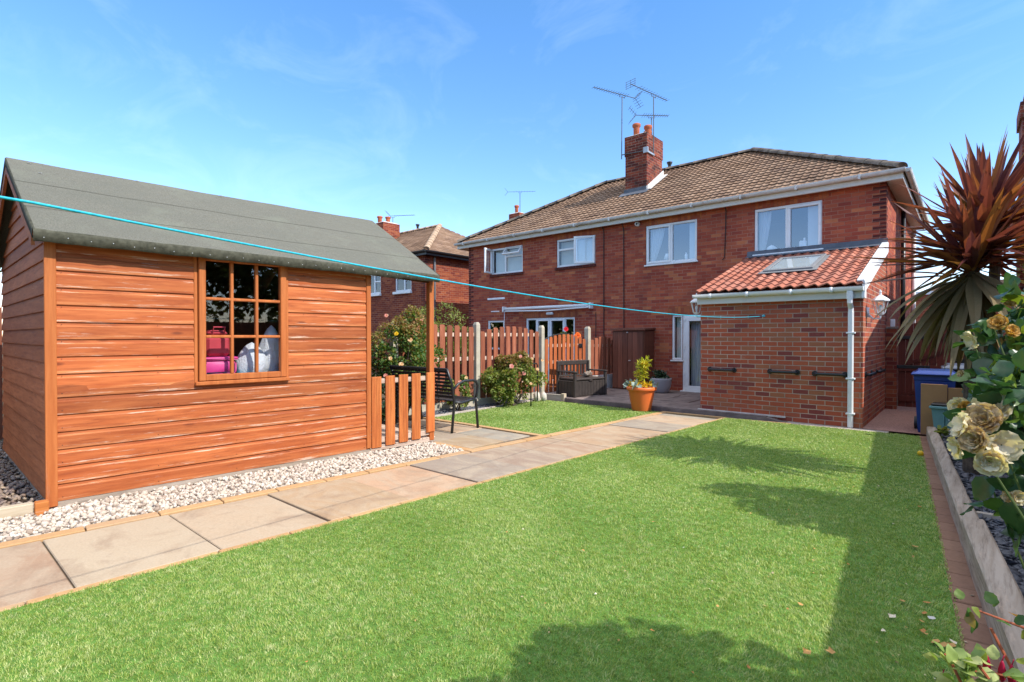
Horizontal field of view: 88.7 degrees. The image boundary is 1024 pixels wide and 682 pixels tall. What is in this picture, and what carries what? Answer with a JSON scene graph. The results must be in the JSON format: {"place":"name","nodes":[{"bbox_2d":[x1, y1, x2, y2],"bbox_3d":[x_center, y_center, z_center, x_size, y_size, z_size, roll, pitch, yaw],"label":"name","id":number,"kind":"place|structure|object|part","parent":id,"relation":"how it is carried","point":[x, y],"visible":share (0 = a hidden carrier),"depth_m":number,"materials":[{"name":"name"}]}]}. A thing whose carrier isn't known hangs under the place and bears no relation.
{"place":"outdoors","nodes":[
{"label":"outdoors","id":0,"kind":"place"},
{"bbox_2d":[0,442,52,509],"bbox_3d":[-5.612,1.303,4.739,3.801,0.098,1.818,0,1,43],"label":"pebbles","id":1,"kind":"object","parent":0,"point":[9,477],"visible":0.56,"depth_m":4.67,"materials":[{"name":"grey gravel"}]},
{"bbox_2d":[0,502,32,521],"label":"timber edging","id":2,"kind":"object","parent":1,"relation":"on","point":[21,509],"visible":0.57,"depth_m":3.93,"materials":[{"name":"beige wood"}]},
{"bbox_2d":[206,356,237,373],"bbox_3d":[-2.908,0.242,5.153,0.320,0.175,0.280,-1,1,-45],"label":"storage tub","id":3,"kind":"object","parent":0,"point":[217,364],"visible":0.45,"depth_m":5.06,"materials":[{"name":"pink plastic"}]},
{"bbox_2d":[206,326,228,355],"bbox_3d":[-2.940,0.004,5.184,0.220,0.291,0.288,-1,1,-45],"label":"tool case","id":4,"kind":"object","parent":3,"relation":"on","point":[217,346],"visible":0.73,"depth_m":5.10,"materials":[{"name":"red plastic"}]},
{"bbox_2d":[0,442,463,542],"bbox_3d":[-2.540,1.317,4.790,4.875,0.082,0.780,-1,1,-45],"label":"gravel","id":5,"kind":"structure","parent":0,"point":[124,503],"depth_m":4.55,"materials":[{"name":"white gravel"}]},
{"bbox_2d":[34,499,48,515],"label":"timber block","id":6,"kind":"structure","parent":5,"relation":"on","point":[41,506],"depth_m":4.02,"materials":[{"name":"orange wood"}]},
{"bbox_2d":[0,157,439,508],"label":"garden shed","id":7,"kind":"structure","parent":5,"relation":"on","point":[110,387],"depth_m":4.97,"materials":[{"name":"brown wood"}]},
{"bbox_2d":[193,257,289,385],"bbox_3d":[-2.620,-0.206,5.115,0.860,1.230,0.075,-1,1,-45],"label":"window","id":8,"kind":"structure","parent":7,"relation":"in","point":[199,265],"depth_m":5.03,"materials":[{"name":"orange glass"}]},
{"bbox_2d":[235,342,268,372],"bbox_3d":[-2.678,0.212,5.386,0.330,0.400,0.288,-1,1,-45],"label":"plastic sack","id":9,"kind":"object","parent":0,"point":[244,361],"visible":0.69,"depth_m":5.29,"materials":[{"name":"white plastic"}]},
{"bbox_2d":[259,325,278,371],"bbox_3d":[-2.564,0.120,5.569,0.274,0.580,0.251,-1,1,-45],"label":"plastic sack","id":10,"kind":"object","parent":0,"point":[269,347],"visible":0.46,"depth_m":5.48,"materials":[{"name":"white plastic"}]},
{"bbox_2d":[0,413,715,607],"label":"path","id":11,"kind":"structure","parent":0,"point":[30,571],"depth_m":4.05,"materials":[{"name":"stone"}]},
{"bbox_2d":[0,411,790,611],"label":"path edging","id":12,"kind":"object","parent":11,"relation":"on","point":[56,534],"visible":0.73,"depth_m":4.38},
{"bbox_2d":[389,365,478,432],"bbox_3d":[-1.194,0.832,7.935,1.309,0.919,0.662,0,1,40],"label":"garden bench","id":13,"kind":"object","parent":11,"relation":"on","point":[450,396],"visible":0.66,"depth_m":7.67,"materials":[{"name":"metal"}]},
{"bbox_2d":[382,415,424,424],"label":"border soil","id":14,"kind":"structure","parent":0,"point":[409,418],"depth_m":8.69,"materials":[{"name":"brown soil"}]},
{"bbox_2d":[381,383,395,424],"bbox_3d":[-2.024,0.950,7.777,0.546,0.793,0.506,0,1,43],"label":"border plant","id":15,"kind":"object","parent":14,"relation":"on","point":[383,406],"visible":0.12,"depth_m":7.80,"materials":[{"name":"green plant"}]},
{"bbox_2d":[390,330,397,416],"bbox_3d":[-1.993,0.491,8.847,0.100,1.620,0.100,0,1,43],"label":"fence post","id":16,"kind":"object","parent":14,"relation":"on","point":[393,345],"visible":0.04,"depth_m":8.82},
{"bbox_2d":[371,305,446,414],"bbox_3d":[-1.755,0.335,8.570,1.339,1.908,1.243,0,1,43],"label":"rose bush","id":17,"kind":"object","parent":14,"relation":"on","point":[416,348],"visible":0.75,"depth_m":8.37,"materials":[{"name":"green plant"}]},
{"bbox_2d":[371,216,468,373],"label":"neighbour house","id":18,"kind":"structure","parent":0,"point":[434,248],"depth_m":19.76,"materials":[{"name":"brick"}]},
{"bbox_2d":[371,276,380,296],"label":"window","id":19,"kind":"structure","parent":18,"relation":"in","point":[375,293],"depth_m":20.52,"materials":[{"name":"plastic"}]},
{"bbox_2d":[393,279,411,294],"bbox_3d":[-4.036,-2.167,19.367,1.061,0.850,0.170,0,1,41],"label":"window","id":20,"kind":"structure","parent":18,"relation":"in","point":[404,291],"depth_m":19.35,"materials":[{"name":"plastic"}]},
{"bbox_2d":[0,343,925,528],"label":"ground","id":21,"kind":"structure","parent":0,"point":[383,396],"depth_m":10.52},
{"bbox_2d":[0,307,2,439],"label":"boundary fence","id":22,"kind":"object","parent":21,"relation":"on","point":[1,408],"depth_m":6.88,"materials":[{"name":"brown wood"}]},
{"bbox_2d":[538,325,544,392],"bbox_3d":[0.641,0.468,11.438,0.100,1.620,0.100,0,1,43],"label":"fence post","id":23,"kind":"object","parent":21,"relation":"on","point":[541,329],"visible":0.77,"depth_m":11.40,"materials":[{"name":"beige concrete"}]},
{"bbox_2d":[545,333,584,392],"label":"picket gate","id":24,"kind":"structure","parent":23,"relation":"attached to","point":[575,346],"depth_m":11.86,"materials":[{"name":"brown wood"}]},
{"bbox_2d":[454,123,930,399],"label":"semi detached house","id":25,"kind":"structure","parent":21,"relation":"on","point":[714,217],"depth_m":13.08,"materials":[{"name":"brick"}]},
{"bbox_2d":[486,320,503,351],"bbox_3d":[-0.504,-0.149,16.330,0.750,0.977,0.130,0,1,41],"label":"window","id":26,"kind":"structure","parent":25,"relation":"in","point":[489,322],"depth_m":16.41,"materials":[{"name":"plastic"}]},
{"bbox_2d":[484,245,522,276],"bbox_3d":[-0.262,-2.440,15.899,1.341,0.897,0.692,0,1,41],"label":"window","id":27,"kind":"structure","parent":25,"relation":"in","point":[508,262],"depth_m":16.06,"materials":[{"name":"plastic"}]},
{"bbox_2d":[502,302,592,337],"bbox_3d":[0.927,-0.553,14.939,3.150,0.960,0.180,0,1,41],"label":"awning","id":28,"kind":"object","parent":25,"relation":"attached to","point":[522,309],"visible":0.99,"depth_m":14.87,"materials":[{"name":"plastic"}]},
{"bbox_2d":[527,317,574,380],"bbox_3d":[1.095,0.256,14.973,1.735,1.842,0.076,0,1,41],"label":"french door","id":29,"kind":"structure","parent":25,"relation":"in","point":[564,319],"depth_m":14.96,"materials":[{"name":"plastic"}]},
{"bbox_2d":[555,235,595,269],"bbox_3d":[1.717,-2.412,14.327,1.330,0.848,0.459,0,1,41],"label":"window","id":30,"kind":"structure","parent":25,"relation":"in","point":[577,253],"depth_m":14.40,"materials":[{"name":"plastic"}]},
{"bbox_2d":[593,86,642,158],"bbox_3d":[3.170,-6.232,14.651,1.690,2.084,0.876,0,1,-30],"label":"tv aerial","id":31,"kind":"object","parent":25,"relation":"attached to","point":[620,94],"visible":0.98,"depth_m":14.96,"materials":[{"name":"metal"}]},
{"bbox_2d":[629,106,668,133],"bbox_3d":[4.013,-6.309,15.351,1.158,1.064,0.322,0,1,-3],"label":"tv aerial","id":32,"kind":"object","parent":25,"relation":"attached to","point":[647,115],"visible":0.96,"depth_m":15.34,"materials":[{"name":"metal"}]},
{"bbox_2d":[643,146,654,155],"bbox_3d":[3.836,-5.270,14.589,0.140,0.160,0.500,0,1,41],"label":"aerial bracket","id":33,"kind":"object","parent":25,"relation":"attached to","point":[645,149],"visible":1,"depth_m":14.42,"materials":[{"name":"white metal"}]},
{"bbox_2d":[625,78,669,152],"bbox_3d":[3.832,-6.125,14.601,1.629,1.810,0.340,0,1,-38],"label":"tv aerial","id":34,"kind":"object","parent":33,"relation":"attached to","point":[653,103],"visible":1,"depth_m":14.70,"materials":[{"name":"metal"}]},
{"bbox_2d":[644,219,697,266],"bbox_3d":[3.846,-2.337,12.597,1.348,1.000,0.224,0,1,41],"label":"window","id":35,"kind":"structure","parent":25,"relation":"in","point":[657,231],"depth_m":12.58,"materials":[{"name":"plastic"}]},
{"bbox_2d":[670,315,683,361],"bbox_3d":[3.971,-0.069,12.493,0.322,1.105,0.200,0,1,41],"label":"window","id":36,"kind":"structure","parent":25,"relation":"in","point":[679,317],"depth_m":12.54,"materials":[{"name":"plastic"}]},
{"bbox_2d":[680,314,700,392],"bbox_3d":[4.407,0.286,12.142,0.917,1.808,0.329,0,1,41],"label":"door","id":37,"kind":"structure","parent":25,"relation":"in","point":[695,322],"depth_m":12.33,"materials":[{"name":"plastic"}]},
{"bbox_2d":[767,245,776,249],"bbox_3d":[5.566,-1.980,11.202,0.207,0.160,0.103,0,1,41],"label":"ornament","id":38,"kind":"object","parent":25,"relation":"on","point":[771,247],"visible":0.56,"depth_m":11.18,"materials":[{"name":"white ceramic"}]},
{"bbox_2d":[752,200,822,255],"bbox_3d":[5.760,-2.325,10.928,1.338,1.005,0.224,0,1,41],"label":"window","id":39,"kind":"structure","parent":25,"relation":"in","point":[814,207],"depth_m":10.85,"materials":[{"name":"plastic"}]},
{"bbox_2d":[799,238,806,245],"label":"toiletries","id":40,"kind":"object","parent":25,"relation":"on","point":[803,242],"visible":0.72,"depth_m":10.78,"materials":[{"name":"plastic"}]},
{"bbox_2d":[692,238,888,428],"bbox_3d":[5.086,-0.308,9.472,2.529,3.228,2.977,0,1,41],"label":"brick extension","id":41,"kind":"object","parent":21,"relation":"on","point":[810,306],"visible":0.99,"depth_m":8.51,"materials":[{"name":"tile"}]},
{"bbox_2d":[0,196,764,317],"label":"washing line","id":42,"kind":"object","parent":41,"relation":"attached to","point":[104,216],"visible":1,"depth_m":1.96,"materials":[{"name":"plastic"}]},
{"bbox_2d":[690,293,700,317],"bbox_3d":[3.331,-0.641,9.430,0.259,0.446,0.211,0,1,41],"label":"wall lantern","id":43,"kind":"object","parent":41,"relation":"attached to","point":[696,313],"depth_m":9.41,"materials":[{"name":"white glass"}]},
{"bbox_2d":[707,367,736,372],"bbox_3d":[3.598,0.495,9.005,0.494,0.084,0.085,0,1,41],"label":"grab rail","id":44,"kind":"object","parent":41,"relation":"attached to","point":[733,370],"visible":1,"depth_m":8.97,"materials":[{"name":"black plastic"}]},
{"bbox_2d":[767,369,799,374],"bbox_3d":[4.329,0.495,8.367,0.484,0.084,0.085,0,1,41],"label":"grab rail","id":45,"kind":"object","parent":41,"relation":"attached to","point":[771,371],"visible":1,"depth_m":8.32,"materials":[{"name":"black plastic"}]},
{"bbox_2d":[812,371,847,377],"bbox_3d":[4.817,0.504,7.942,0.489,0.084,0.085,0,1,41],"label":"grab rail","id":46,"kind":"object","parent":41,"relation":"attached to","point":[843,374],"visible":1,"depth_m":7.90,"materials":[{"name":"black plastic"}]},
{"bbox_2d":[865,370,876,377],"bbox_3d":[5.560,0.508,8.093,0.085,0.084,0.684,0,1,41],"label":"grab rail","id":47,"kind":"object","parent":41,"relation":"attached to","point":[872,373],"visible":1,"depth_m":7.88,"materials":[{"name":"black plastic"}]},
{"bbox_2d":[866,290,889,318],"bbox_3d":[5.497,-0.546,7.867,0.309,0.447,0.211,0,1,41],"label":"wall lantern","id":48,"kind":"object","parent":41,"relation":"attached to","point":[880,297],"depth_m":7.83,"materials":[{"name":"white glass"}]},
{"bbox_2d":[876,367,885,372],"bbox_3d":[6.352,0.510,9.001,0.085,0.084,0.674,0,1,41],"label":"grab rail","id":49,"kind":"object","parent":41,"relation":"attached to","point":[881,370],"visible":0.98,"depth_m":8.79,"materials":[{"name":"black plastic"}]},
{"bbox_2d":[926,426,978,541],"bbox_3d":[4.301,1.247,5.204,0.109,0.173,4.454,0,1,36],"label":"garden sleeper","id":50,"kind":"object","parent":21,"relation":"on","point":[955,492],"visible":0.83,"depth_m":4.45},
{"bbox_2d":[919,436,1006,681],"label":"brick border","id":51,"kind":"object","parent":21,"relation":"on","point":[959,572],"visible":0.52,"depth_m":3.05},
{"bbox_2d":[961,516,1023,681],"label":"garden sleeper","id":52,"kind":"object","parent":21,"relation":"on","point":[989,570],"visible":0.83,"depth_m":2.54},
{"bbox_2d":[1016,97,1023,330],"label":"gable house","id":53,"kind":"structure","parent":21,"relation":"on","point":[1020,123],"depth_m":10.10,"materials":[{"name":"brick"}]},
{"bbox_2d":[0,418,970,681],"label":"lawn","id":54,"kind":"structure","parent":0,"point":[532,672],"depth_m":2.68,"materials":[{"name":"green plant"}]},
{"bbox_2d":[415,440,944,681],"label":"leaf litter","id":55,"kind":"object","parent":54,"relation":"on","point":[771,572],"visible":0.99,"depth_m":2.98,"materials":[{"name":"brown plant"}]},
{"bbox_2d":[803,648,810,653],"bbox_3d":[1.251,1.315,2.221,0.037,0.015,0.022,0,1,14],"label":"fallen petal","id":56,"kind":"object","parent":54,"relation":"on","point":[806,651],"visible":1,"depth_m":2.22,"materials":[{"name":"plant"}]},
{"bbox_2d":[826,646,834,653],"bbox_3d":[1.355,1.316,2.227,0.040,0.010,0.034,-1,13,27],"label":"fallen petal","id":57,"kind":"object","parent":54,"relation":"on","point":[831,650],"visible":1,"depth_m":2.23,"materials":[{"name":"plant"}]},
{"bbox_2d":[0,0,1023,333],"label":"sky","id":58,"kind":"structure","parent":0,"point":[433,112],"materials":[{"name":"blue"}]},
{"bbox_2d":[509,205,523,218],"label":"street house","id":59,"kind":"structure","parent":0,"point":[515,214],"depth_m":32.47,"materials":[{"name":"brick"}]},
{"bbox_2d":[435,400,657,434],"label":"back lawn","id":60,"kind":"structure","parent":0,"point":[489,418],"depth_m":8.76,"materials":[{"name":"green plant"}]},
{"bbox_2d":[480,350,547,406],"bbox_3d":[0.007,0.729,10.246,1.105,1.107,1.415,0,1,43],"label":"rose bush","id":61,"kind":"object","parent":60,"relation":"on","point":[508,365],"visible":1,"depth_m":10.00,"materials":[{"name":"green plant"}]},
{"bbox_2d":[530,363,537,405],"bbox_3d":[0.432,0.848,10.214,0.197,0.843,0.030,0,1,-39],"label":"plant hoop","id":62,"kind":"object","parent":60,"relation":"on","point":[531,387],"visible":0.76,"depth_m":10.16,"materials":[{"name":"metal"}]},
{"bbox_2d":[533,391,539,401],"bbox_3d":[0.519,1.173,10.918,0.152,0.272,0.145,0,1,43],"label":"border stone","id":63,"kind":"object","parent":60,"relation":"on","point":[535,396],"visible":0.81,"depth_m":10.87,"materials":[{"name":"white stone"}]},
{"bbox_2d":[541,391,546,400],"bbox_3d":[0.666,1.172,10.973,0.134,0.240,0.128,0,1,43],"label":"border stone","id":64,"kind":"object","parent":60,"relation":"on","point":[543,396],"visible":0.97,"depth_m":10.93,"materials":[{"name":"white stone"}]},
{"bbox_2d":[626,386,656,411],"bbox_3d":[2.373,1.055,9.593,0.544,0.440,0.544,0,1,43],"label":"plant pot","id":65,"kind":"object","parent":60,"relation":"on","point":[641,399],"visible":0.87,"depth_m":9.42,"materials":[{"name":"orange ceramic"}]},
{"bbox_2d":[623,355,658,389],"bbox_3d":[2.320,0.594,9.531,0.626,0.683,0.479,0,1,24],"label":"potted shrub","id":66,"kind":"object","parent":65,"relation":"in","point":[642,370],"visible":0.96,"depth_m":9.54,"materials":[{"name":"yellow plant"}]},
{"bbox_2d":[516,385,767,416],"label":"patio","id":67,"kind":"structure","parent":0,"point":[673,399],"depth_m":10.75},
{"bbox_2d":[556,360,607,397],"bbox_3d":[1.538,0.814,11.550,1.032,0.755,0.620,0,1,-39],"label":"storage bench","id":68,"kind":"object","parent":67,"relation":"on","point":[575,384],"visible":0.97,"depth_m":11.42,"materials":[{"name":"plastic"}]},
{"bbox_2d":[582,371,591,376],"bbox_3d":[1.671,0.729,11.564,0.187,0.140,0.248,0,1,22],"label":"rock","id":69,"kind":"object","parent":68,"relation":"on","point":[587,373],"visible":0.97,"depth_m":11.49,"materials":[{"name":"brown stone"}]},
{"bbox_2d":[593,374,612,387],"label":"wall","id":70,"kind":"structure","parent":67,"relation":"on","point":[609,380],"depth_m":13.21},
{"bbox_2d":[591,337,612,374],"bbox_3d":[2.233,0.358,13.029,1.044,0.933,0.078,-1,1,-45],"label":"picket fence","id":71,"kind":"object","parent":70,"relation":"on","point":[607,345],"visible":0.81,"depth_m":12.97,"materials":[{"name":"brown wood"}]},
{"bbox_2d":[610,328,655,388],"bbox_3d":[2.973,0.427,12.878,0.925,1.504,0.590,0,1,41],"label":"tall cabinet","id":72,"kind":"object","parent":67,"relation":"on","point":[630,348],"visible":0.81,"depth_m":12.69,"materials":[{"name":"brown wood"}]},
{"bbox_3d":[2.652,0.461,12.830,0.402,1.370,0.025,0,1,41],"label":"door","id":73,"kind":"part","parent":72,"relation":"part of","materials":[{"name":"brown wood"}]},
{"bbox_3d":[2.961,0.463,12.560,0.402,1.370,0.025,0,1,41],"label":"door","id":74,"kind":"part","parent":72,"relation":"part of","materials":[{"name":"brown wood"}]},
{"bbox_2d":[652,377,671,392],"bbox_3d":[3.434,1.017,12.009,0.450,0.340,0.450,0,1,43],"label":"plant pot","id":75,"kind":"object","parent":67,"relation":"on","point":[664,385],"visible":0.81,"depth_m":11.84,"materials":[{"name":"grey plastic"}]},
{"bbox_2d":[651,369,669,378],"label":"potted plant","id":76,"kind":"object","parent":75,"relation":"in","point":[660,374],"visible":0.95,"depth_m":11.97,"materials":[{"name":"green plant"}]},
{"bbox_2d":[548,384,785,422],"bbox_3d":[2.854,1.242,11.459,6.450,0.072,2.915,0,1,41],"label":"patio base","id":77,"kind":"object","parent":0,"point":[768,418],"visible":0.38,"depth_m":9.36,"materials":[{"name":"grey concrete"}]},
{"bbox_2d":[539,393,566,401],"bbox_3d":[0.832,1.197,11.289,0.720,0.165,0.115,0,1,34],"label":"timber step","id":78,"kind":"object","parent":77,"relation":"on","point":[557,397],"visible":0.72,"depth_m":11.15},
{"bbox_2d":[560,327,580,374],"bbox_3d":[1.361,0.451,12.597,0.387,1.597,0.488,0,1,-39],"label":"flowering plant","id":79,"kind":"object","parent":77,"relation":"on","point":[578,334],"visible":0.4,"depth_m":12.52,"materials":[{"name":"orange plant"}]},
{"bbox_2d":[584,327,590,371],"bbox_3d":[1.818,0.460,12.597,0.110,1.615,0.110,0,1,43],"label":"fence post","id":80,"kind":"object","parent":77,"relation":"on","point":[587,334],"visible":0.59,"depth_m":12.56,"materials":[{"name":"beige concrete"}]},
{"bbox_2d":[786,422,888,432],"bbox_3d":[4.841,1.290,7.851,1.310,0.001,0.220,0,1,41],"label":"concrete strip","id":81,"kind":"object","parent":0,"point":[808,424],"visible":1,"depth_m":7.81,"materials":[{"name":"grey concrete"}]},
{"bbox_2d":[863,406,925,434],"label":"side path","id":82,"kind":"structure","parent":0,"point":[900,419],"depth_m":8.31,"materials":[{"name":"concrete"}]},
{"bbox_2d":[885,327,897,408],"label":"gate pier","id":83,"kind":"structure","parent":82,"relation":"on","point":[891,380],"depth_m":9.73,"materials":[{"name":"red brick"}]},
{"bbox_2d":[890,319,894,326],"bbox_3d":[7.091,-0.337,9.746,0.070,0.139,0.045,0,1,41],"label":"meter box","id":84,"kind":"object","parent":83,"relation":"on","point":[892,322],"visible":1,"depth_m":9.73,"materials":[{"name":"grey plastic"}]},
{"bbox_2d":[897,322,964,406],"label":"side gate","id":85,"kind":"structure","parent":83,"relation":"attached to","point":[906,393],"depth_m":9.60,"materials":[{"name":"brown wood"}]},
{"bbox_2d":[911,368,955,431],"bbox_3d":[5.995,0.844,7.422,0.520,0.883,0.621,0,1,40],"label":"wheelie bin","id":86,"kind":"object","parent":82,"relation":"on","point":[930,376],"visible":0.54,"depth_m":7.31,"materials":[{"name":"blue plastic"}]},
{"bbox_2d":[920,383,947,433],"bbox_3d":[5.796,0.939,7.187,0.285,0.695,0.076,0,1,43],"label":"cardboard box","id":87,"kind":"object","parent":82,"relation":"on","point":[931,393],"visible":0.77,"depth_m":7.19,"materials":[{"name":"brown cardboard"}]},
{"bbox_2d":[948,388,962,400],"bbox_3d":[5.993,0.960,7.003,0.245,0.655,0.050,0,1,43],"label":"cardboard box","id":88,"kind":"object","parent":82,"relation":"on","point":[955,392],"visible":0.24,"depth_m":7.02,"materials":[{"name":"brown cardboard"}]},
{"bbox_2d":[941,363,963,387],"bbox_3d":[6.727,0.811,7.768,0.560,0.944,0.661,0,1,39],"label":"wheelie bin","id":89,"kind":"object","parent":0,"point":[957,384],"visible":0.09,"depth_m":7.62,"materials":[{"name":"black plastic"}]},
{"bbox_2d":[916,279,1011,346],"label":"brick garage","id":90,"kind":"structure","parent":0,"point":[918,301],"depth_m":27.51,"materials":[{"name":"brick"}]},
{"bbox_2d":[1008,239,1023,276],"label":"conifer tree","id":91,"kind":"object","parent":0,"point":[1018,268],"visible":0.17,"depth_m":9.67,"materials":[{"name":"green plant"}]},
{"label":"flower bed","id":92,"kind":"structure","parent":0,"visible":0},
{"bbox_2d":[419,302,467,401],"bbox_3d":[-1.337,0.208,10.823,1.334,2.123,1.638,0,1,43],"label":"feathery shrub","id":93,"kind":"object","parent":92,"relation":"on","point":[451,316],"visible":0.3,"depth_m":10.61,"materials":[{"name":"green plant"}]},
{"bbox_2d":[443,374,472,410],"bbox_3d":[-0.982,0.943,9.394,0.530,0.681,0.511,0,1,43],"label":"rose bush","id":94,"kind":"object","parent":92,"relation":"on","point":[464,388],"visible":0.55,"depth_m":9.35,"materials":[{"name":"green plant"}]},
{"bbox_2d":[398,392,534,416],"bbox_3d":[-0.691,1.205,10.156,3.567,0.170,0.050,-1,1,-45],"label":"gravel board","id":95,"kind":"object","parent":92,"relation":"on","point":[483,401],"visible":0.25,"depth_m":10.02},
{"bbox_2d":[398,324,473,405],"bbox_3d":[-1.362,0.406,9.510,1.715,1.419,0.103,-1,1,-45],"label":"picket fence","id":96,"kind":"object","parent":95,"relation":"on","point":[442,334],"visible":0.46,"depth_m":9.76,"materials":[{"name":"brown wood"}]},
{"bbox_2d":[480,326,538,397],"bbox_3d":[-0.049,0.401,10.802,1.735,1.406,0.103,-1,1,-45],"label":"picket fence","id":97,"kind":"object","parent":95,"relation":"on","point":[495,334],"visible":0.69,"depth_m":10.61,"materials":[{"name":"brown wood"}]},
{"bbox_2d":[473,322,479,404],"bbox_3d":[-0.687,0.462,10.132,0.100,1.655,0.100,0,1,43],"label":"fence post","id":98,"kind":"object","parent":92,"relation":"on","point":[476,326],"visible":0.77,"depth_m":10.09,"materials":[{"name":"beige concrete"}]},
{"bbox_2d":[422,398,533,416],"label":"chippings","id":99,"kind":"object","parent":92,"relation":"on","point":[444,411],"visible":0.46,"depth_m":9.64,"materials":[{"name":"stone"}]},
{"bbox_2d":[435,398,540,416],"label":"kerb","id":100,"kind":"structure","parent":92,"relation":"on","point":[450,413],"depth_m":9.52,"materials":[{"name":"grey concrete"}]},
{"label":"bed soil","id":101,"kind":"structure","parent":0,"visible":0},
{"bbox_2d":[851,128,1023,474],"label":"cordyline","id":102,"kind":"object","parent":101,"relation":"on","point":[984,227],"visible":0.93,"depth_m":4.76,"materials":[{"name":"red plant"}]},
{"bbox_2d":[934,425,949,438],"bbox_3d":[5.381,1.149,6.553,0.165,0.183,0.177,0,1,43],"label":"weed","id":103,"kind":"object","parent":101,"relation":"on","point":[944,430],"visible":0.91,"depth_m":6.53,"materials":[{"name":"green plant"}]},
{"bbox_2d":[923,588,1023,681],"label":"fuchsia bush","id":104,"kind":"object","parent":101,"relation":"on","point":[969,665],"visible":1,"depth_m":0.75,"materials":[{"name":"green plant"}]},
{"bbox_2d":[941,433,1023,596],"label":"slate","id":105,"kind":"object","parent":101,"relation":"on","point":[996,527],"visible":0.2,"depth_m":3.47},
{"bbox_2d":[929,402,951,428],"bbox_3d":[5.865,1.051,6.897,0.260,0.435,0.550,0,1,-42],"label":"recycling box","id":106,"kind":"object","parent":105,"relation":"on","point":[938,409],"visible":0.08,"depth_m":6.95,"materials":[{"name":"teal plastic"}]},
{"bbox_2d":[943,272,1023,568],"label":"rose bush","id":107,"kind":"object","parent":101,"relation":"on","point":[986,409],"visible":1,"depth_m":1.04,"materials":[{"name":"green plant"}]},
{"bbox_2d":[976,511,1002,520],"bbox_3d":[3.713,1.276,3.322,1.150,0.130,0.040,0,1,43],"label":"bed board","id":108,"kind":"object","parent":101,"relation":"on","point":[986,514],"visible":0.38,"depth_m":3.65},
{"bbox_2d":[961,381,1023,449],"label":"ivy bush","id":109,"kind":"object","parent":101,"relation":"on","point":[1021,428],"depth_m":5.40,"materials":[{"name":"green plant"}]}
]}

